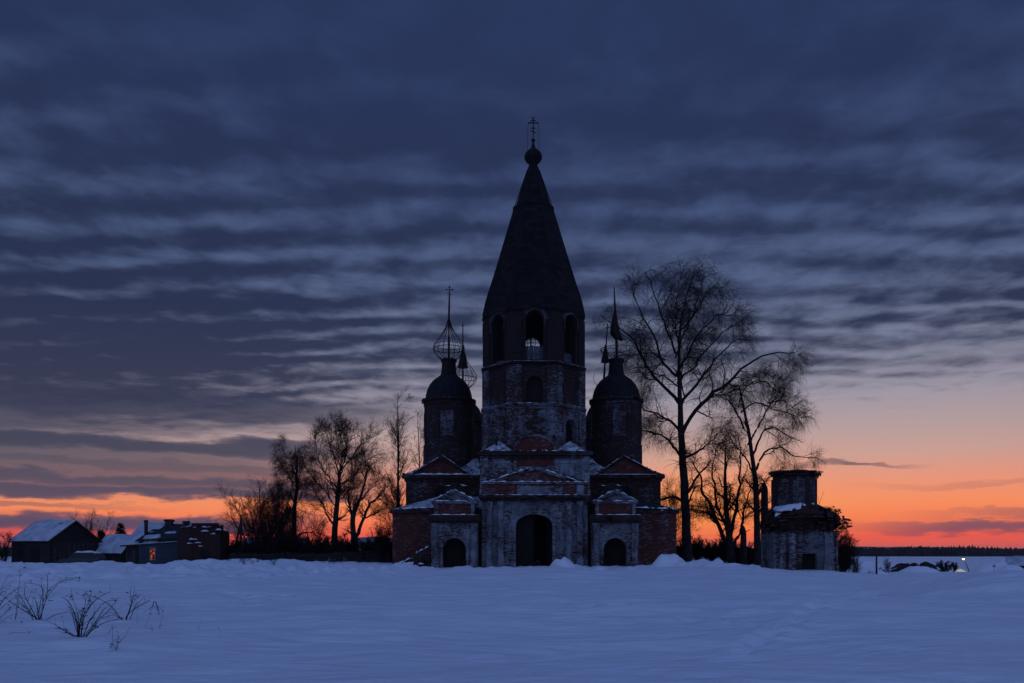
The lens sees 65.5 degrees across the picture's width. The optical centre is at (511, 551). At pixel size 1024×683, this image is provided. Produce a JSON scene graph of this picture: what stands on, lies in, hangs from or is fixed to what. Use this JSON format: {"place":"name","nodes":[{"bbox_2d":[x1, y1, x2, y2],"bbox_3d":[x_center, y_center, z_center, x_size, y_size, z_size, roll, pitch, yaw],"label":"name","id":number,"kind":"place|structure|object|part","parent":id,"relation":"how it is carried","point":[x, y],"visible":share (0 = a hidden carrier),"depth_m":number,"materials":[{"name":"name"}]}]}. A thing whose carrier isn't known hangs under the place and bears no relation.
{"place":"outdoors","nodes":[
{"label":"outdoors","id":0,"kind":"place"},
{"bbox_2d":[1,547,1020,549],"bbox_3d":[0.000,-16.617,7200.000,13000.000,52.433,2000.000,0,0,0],"label":"hills","id":1,"kind":"structure","parent":0,"point":[862,547],"depth_m":6562.66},
{"bbox_2d":[0,554,1023,682],"bbox_3d":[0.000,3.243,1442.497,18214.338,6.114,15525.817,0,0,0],"label":"snow field","id":2,"kind":"structure","parent":0,"point":[669,618],"depth_m":16.40,"materials":[{"name":"white snow"}]},
{"bbox_2d":[0,531,16,561],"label":"bare shrub","id":3,"kind":"object","parent":2,"relation":"on","point":[4,552],"visible":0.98,"depth_m":95.81,"materials":[{"name":"brown plant"}]},
{"bbox_2d":[0,574,27,622],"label":"dry weed","id":4,"kind":"object","parent":2,"relation":"on","point":[9,600],"visible":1,"depth_m":16.56,"materials":[{"name":"brown plant"}]},
{"bbox_2d":[10,567,25,619],"bbox_3d":[-11.083,0.932,17.959,0.329,1.250,0.496,0,0,-18],"label":"dry weed","id":5,"kind":"object","parent":2,"relation":"on","point":[17,598],"visible":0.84,"depth_m":17.91,"materials":[{"name":"brown plant"}]},
{"bbox_2d":[3,571,82,619],"bbox_3d":[-10.492,0.999,17.789,1.697,1.153,0.750,0,0,-22],"label":"dry shrub","id":6,"kind":"object","parent":2,"relation":"on","point":[30,609],"visible":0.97,"depth_m":17.87,"materials":[{"name":"brown plant"}]},
{"bbox_2d":[7,519,101,563],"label":"log barn","id":7,"kind":"structure","parent":2,"relation":"on","point":[49,541],"depth_m":97.15,"materials":[{"name":"brown wood"}]},
{"bbox_2d":[18,549,22,555],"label":"window","id":8,"kind":"structure","parent":7,"relation":"in","point":[20,551],"depth_m":97.11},
{"bbox_2d":[30,546,38,562],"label":"barn door","id":9,"kind":"structure","parent":7,"relation":"in","point":[34,550],"depth_m":96.03,"materials":[{"name":"brown wood"}]},
{"bbox_2d":[36,588,121,636],"bbox_3d":[-7.822,1.112,14.560,1.401,1.008,0.894,0,0,0],"label":"dry shrub","id":10,"kind":"object","parent":2,"relation":"on","point":[81,625],"visible":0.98,"depth_m":14.56,"materials":[{"name":"brown plant"}]},
{"bbox_2d":[58,551,106,563],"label":"parked car","id":11,"kind":"object","parent":2,"relation":"on","point":[86,556],"visible":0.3,"depth_m":79.18,"materials":[{"name":"paint"}]},
{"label":"window","id":12,"kind":"part","parent":11,"relation":"part of","materials":[{"name":"black glass"}]},
{"bbox_2d":[71,508,115,537],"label":"bare shrub","id":13,"kind":"object","parent":2,"relation":"on","point":[90,522],"visible":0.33,"depth_m":108.65,"materials":[{"name":"brown plant"}]},
{"bbox_2d":[96,530,105,539],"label":"spruce tree","id":14,"kind":"object","parent":2,"relation":"on","point":[100,533],"visible":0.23,"depth_m":107.82,"materials":[{"name":"green plant"}]},
{"bbox_2d":[96,534,130,562],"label":"wooden shed","id":15,"kind":"structure","parent":2,"relation":"on","point":[110,548],"depth_m":100.65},
{"bbox_2d":[104,554,110,560],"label":"shed door","id":16,"kind":"structure","parent":15,"relation":"in","point":[108,556],"depth_m":100.37,"materials":[{"name":"brown wood"}]},
{"bbox_2d":[110,628,124,649],"bbox_3d":[-6.168,1.338,12.436,0.182,0.412,0.548,0,0,0],"label":"dry weed","id":17,"kind":"object","parent":2,"relation":"on","point":[116,641],"visible":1,"depth_m":12.37,"materials":[{"name":"brown plant"}]},
{"bbox_2d":[115,522,126,533],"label":"spruce tree","id":18,"kind":"object","parent":2,"relation":"on","point":[120,528],"visible":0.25,"depth_m":104.81,"materials":[{"name":"green plant"}]},
{"bbox_2d":[86,582,162,619],"bbox_3d":[-8.489,1.185,17.624,1.608,0.981,1.051,0,0,0],"label":"dry shrub","id":19,"kind":"object","parent":2,"relation":"on","point":[157,606],"visible":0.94,"depth_m":17.62,"materials":[{"name":"brown plant"}]},
{"bbox_2d":[120,519,190,563],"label":"log house","id":20,"kind":"structure","parent":2,"relation":"on","point":[145,542],"depth_m":92.18,"materials":[{"name":"wood"}]},
{"bbox_2d":[149,547,155,560],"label":"window","id":21,"kind":"structure","parent":20,"relation":"in","point":[152,550],"depth_m":91.90,"materials":[{"name":"orange glass"}]},
{"bbox_2d":[178,523,228,560],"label":"brick ruin","id":22,"kind":"object","parent":2,"relation":"on","point":[197,541],"visible":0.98,"depth_m":90.53,"materials":[{"name":"red brick"}]},
{"bbox_2d":[225,536,248,558],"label":"hedge shrub","id":23,"kind":"object","parent":2,"relation":"on","point":[230,547],"visible":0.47,"depth_m":92.44,"materials":[{"name":"brown plant"}]},
{"bbox_2d":[235,514,244,545],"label":"utility pole","id":24,"kind":"object","parent":2,"relation":"on","point":[239,528],"visible":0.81,"depth_m":95.88,"materials":[{"name":"black wood"}]},
{"bbox_2d":[232,537,259,558],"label":"hedge shrub","id":25,"kind":"object","parent":2,"relation":"on","point":[252,547],"visible":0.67,"depth_m":91.64,"materials":[{"name":"brown plant"}]},
{"bbox_2d":[215,474,311,548],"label":"willow thicket","id":26,"kind":"object","parent":2,"relation":"on","point":[254,520],"visible":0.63,"depth_m":98.39,"materials":[{"name":"black plant"}]},
{"bbox_2d":[249,476,307,557],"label":"willow thicket","id":27,"kind":"object","parent":2,"relation":"on","point":[280,525],"visible":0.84,"depth_m":95.72,"materials":[{"name":"black plant"}]},
{"bbox_2d":[267,432,321,538],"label":"birch tree","id":28,"kind":"object","parent":2,"relation":"on","point":[296,481],"visible":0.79,"depth_m":101.71,"materials":[{"name":"black plant"}]},
{"bbox_2d":[275,501,330,545],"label":"willow thicket","id":29,"kind":"object","parent":2,"relation":"on","point":[322,524],"visible":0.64,"depth_m":98.22,"materials":[{"name":"brown plant"}]},
{"bbox_2d":[229,551,390,562],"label":"board fence","id":30,"kind":"object","parent":2,"relation":"on","point":[341,556],"visible":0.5,"depth_m":90.50,"materials":[{"name":"brown wood"}]},
{"bbox_2d":[297,535,322,560],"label":"hedge shrub","id":31,"kind":"object","parent":2,"relation":"on","point":[308,546],"visible":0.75,"depth_m":91.61,"materials":[{"name":"brown plant"}]},
{"bbox_2d":[313,533,330,558],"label":"hedge shrub","id":32,"kind":"object","parent":2,"relation":"on","point":[325,549],"visible":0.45,"depth_m":93.57,"materials":[{"name":"brown plant"}]},
{"bbox_2d":[321,531,349,558],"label":"hedge shrub","id":33,"kind":"object","parent":2,"relation":"on","point":[337,544],"visible":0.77,"depth_m":91.52,"materials":[{"name":"brown plant"}]},
{"bbox_2d":[291,407,389,541],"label":"round crowned tree","id":34,"kind":"object","parent":2,"relation":"on","point":[342,449],"visible":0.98,"depth_m":99.12,"materials":[{"name":"black plant"}]},
{"bbox_2d":[342,532,362,552],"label":"hedge shrub","id":35,"kind":"object","parent":2,"relation":"on","point":[352,545],"visible":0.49,"depth_m":92.59,"materials":[{"name":"brown plant"}]},
{"bbox_2d":[355,537,374,560],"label":"hedge shrub","id":36,"kind":"object","parent":2,"relation":"on","point":[365,547],"visible":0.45,"depth_m":91.56,"materials":[{"name":"brown plant"}]},
{"bbox_2d":[338,444,397,539],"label":"forked tree","id":37,"kind":"object","parent":2,"relation":"on","point":[355,505],"visible":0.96,"depth_m":97.57,"materials":[{"name":"black plant"}]},
{"bbox_2d":[357,537,391,560],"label":"wooden shed","id":38,"kind":"structure","parent":2,"relation":"on","point":[363,540],"depth_m":105.86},
{"bbox_2d":[365,514,391,562],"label":"bare shrub","id":39,"kind":"object","parent":2,"relation":"on","point":[378,530],"visible":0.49,"depth_m":93.13,"materials":[{"name":"brown plant"}]},
{"bbox_2d":[366,530,391,561],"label":"hedge shrub","id":40,"kind":"object","parent":2,"relation":"on","point":[379,545],"visible":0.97,"depth_m":90.47,"materials":[{"name":"brown plant"}]},
{"bbox_2d":[381,534,391,562],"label":"hedge shrub","id":41,"kind":"object","parent":2,"relation":"on","point":[390,559],"visible":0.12,"depth_m":92.53,"materials":[{"name":"brown plant"}]},
{"bbox_2d":[372,385,420,535],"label":"slender tree","id":42,"kind":"object","parent":2,"relation":"on","point":[396,491],"visible":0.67,"depth_m":107.65,"materials":[{"name":"black plant"}]},
{"bbox_2d":[399,546,430,566],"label":"rubble pile","id":43,"kind":"object","parent":2,"relation":"on","point":[419,561],"visible":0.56,"depth_m":69.23,"materials":[{"name":"brown brick"}]},
{"bbox_2d":[407,410,423,467],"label":"slender tree","id":44,"kind":"object","parent":2,"relation":"on","point":[418,448],"visible":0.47,"depth_m":117.78,"materials":[{"name":"brown plant"}]},
{"bbox_2d":[0,545,1023,556],"bbox_3d":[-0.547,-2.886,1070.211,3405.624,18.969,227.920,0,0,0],"label":"distant forest","id":45,"kind":"object","parent":2,"relation":"on","point":[942,551],"visible":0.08,"depth_m":974.09,"materials":[{"name":"black plant"}]},
{"bbox_2d":[389,117,678,567],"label":"ruined church","id":46,"kind":"structure","parent":2,"relation":"on","point":[533,464],"depth_m":71.00,"materials":[{"name":"brick"}]},
{"bbox_2d":[676,538,681,557],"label":"hedge shrub","id":47,"kind":"object","parent":2,"relation":"on","point":[679,554],"visible":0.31,"depth_m":97.65,"materials":[{"name":"brown plant"}]},
{"bbox_2d":[661,473,699,553],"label":"bare shrub","id":48,"kind":"object","parent":2,"relation":"on","point":[678,525],"visible":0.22,"depth_m":97.53,"materials":[{"name":"brown plant"}]},
{"bbox_2d":[691,534,712,559],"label":"hedge shrub","id":49,"kind":"object","parent":2,"relation":"on","point":[698,548],"visible":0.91,"depth_m":96.51,"materials":[{"name":"brown plant"}]},
{"bbox_2d":[585,251,819,561],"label":"birch tree","id":50,"kind":"object","parent":2,"relation":"on","point":[681,313],"visible":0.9,"depth_m":81.83,"materials":[{"name":"black plant"}]},
{"bbox_2d":[700,542,717,560],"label":"hedge shrub","id":51,"kind":"object","parent":2,"relation":"on","point":[711,557],"visible":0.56,"depth_m":97.74,"materials":[{"name":"brown plant"}]},
{"bbox_2d":[707,534,733,562],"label":"hedge shrub","id":52,"kind":"object","parent":2,"relation":"on","point":[720,551],"visible":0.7,"depth_m":95.55,"materials":[{"name":"brown plant"}]},
{"bbox_2d":[679,426,769,562],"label":"forked tree","id":53,"kind":"object","parent":2,"relation":"on","point":[725,518],"visible":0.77,"depth_m":90.66,"materials":[{"name":"black plant"}]},
{"bbox_2d":[733,540,746,563],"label":"hedge shrub","id":54,"kind":"object","parent":2,"relation":"on","point":[736,548],"visible":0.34,"depth_m":96.43,"materials":[{"name":"brown plant"}]},
{"bbox_2d":[739,525,748,564],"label":"dead trunk","id":55,"kind":"object","parent":2,"relation":"on","point":[743,551],"visible":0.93,"depth_m":89.71,"materials":[{"name":"brown wood"}]},
{"bbox_2d":[736,541,753,564],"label":"hedge shrub","id":56,"kind":"object","parent":2,"relation":"on","point":[750,555],"visible":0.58,"depth_m":94.48,"materials":[{"name":"brown plant"}]},
{"bbox_2d":[761,485,767,532],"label":"dead trunk","id":57,"kind":"object","parent":2,"relation":"on","point":[762,499],"visible":0.13,"depth_m":89.73,"materials":[{"name":"brown wood"}]},
{"bbox_2d":[701,357,828,565],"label":"birch tree","id":58,"kind":"object","parent":2,"relation":"on","point":[757,490],"visible":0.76,"depth_m":87.02,"materials":[{"name":"black plant"}]},
{"bbox_2d":[753,469,851,571],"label":"gate ruin","id":59,"kind":"object","parent":2,"relation":"on","point":[800,526],"visible":0.97,"depth_m":68.54,"materials":[{"name":"brick"}]},
{"bbox_2d":[838,526,855,568],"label":"bare shrub","id":60,"kind":"object","parent":2,"relation":"on","point":[841,553],"visible":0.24,"depth_m":77.43,"materials":[{"name":"brown plant"}]},
{"bbox_2d":[838,529,864,571],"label":"bare shrub","id":61,"kind":"object","parent":2,"relation":"on","point":[849,563],"visible":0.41,"depth_m":79.44,"materials":[{"name":"brown plant"}]},
{"bbox_2d":[850,554,859,572],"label":"bare shrub","id":62,"kind":"object","parent":2,"relation":"on","point":[857,567],"visible":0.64,"depth_m":99.96,"materials":[{"name":"brown plant"}]},
{"bbox_2d":[849,560,888,573],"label":"snow heap","id":63,"kind":"object","parent":2,"relation":"on","point":[868,566],"visible":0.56,"depth_m":106.93,"materials":[{"name":"white snow"}]},
{"bbox_2d":[884,558,890,572],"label":"bare shrub","id":64,"kind":"object","parent":2,"relation":"on","point":[887,567],"visible":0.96,"depth_m":110.01,"materials":[{"name":"brown plant"}]},
{"bbox_2d":[888,562,917,571],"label":"earth heap","id":65,"kind":"object","parent":2,"relation":"on","point":[898,567],"visible":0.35,"depth_m":149.36,"materials":[{"name":"brown soil"}]},
{"bbox_2d":[899,566,938,572],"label":"snow heap","id":66,"kind":"object","parent":2,"relation":"on","point":[924,569],"visible":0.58,"depth_m":126.91,"materials":[{"name":"white snow"}]},
{"bbox_2d":[917,561,939,571],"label":"earth heap","id":67,"kind":"object","parent":2,"relation":"on","point":[928,564],"visible":0.27,"depth_m":145.63,"materials":[{"name":"brown soil"}]},
{"bbox_2d":[935,560,954,571],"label":"bare shrub","id":68,"kind":"object","parent":2,"relation":"on","point":[941,566],"visible":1,"depth_m":147.94,"materials":[{"name":"brown plant"}]},
{"bbox_2d":[949,562,957,571],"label":"bare shrub","id":69,"kind":"object","parent":2,"relation":"on","point":[955,567],"visible":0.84,"depth_m":149.52,"materials":[{"name":"brown plant"}]},
{"bbox_2d":[950,569,966,571],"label":"snow heap","id":70,"kind":"object","parent":2,"relation":"on","point":[959,570],"visible":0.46,"depth_m":171.25,"materials":[{"name":"white snow"}]},
{"bbox_2d":[972,560,1007,571],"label":"snow heap","id":71,"kind":"object","parent":2,"relation":"on","point":[990,566],"visible":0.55,"depth_m":138.82,"materials":[{"name":"white snow"}]},
{"bbox_2d":[996,564,1023,570],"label":"snow heap","id":72,"kind":"object","parent":2,"relation":"on","point":[1010,567],"visible":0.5,"depth_m":136.96,"materials":[{"name":"white snow"}]},
{"bbox_2d":[1006,556,1023,568],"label":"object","id":73,"kind":"structure","parent":2,"relation":"on","point":[1016,560],"depth_m":154.44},
{"bbox_2d":[0,0,1023,548],"label":"sky","id":74,"kind":"structure","parent":0,"point":[227,226],"materials":[{"name":"blue"}]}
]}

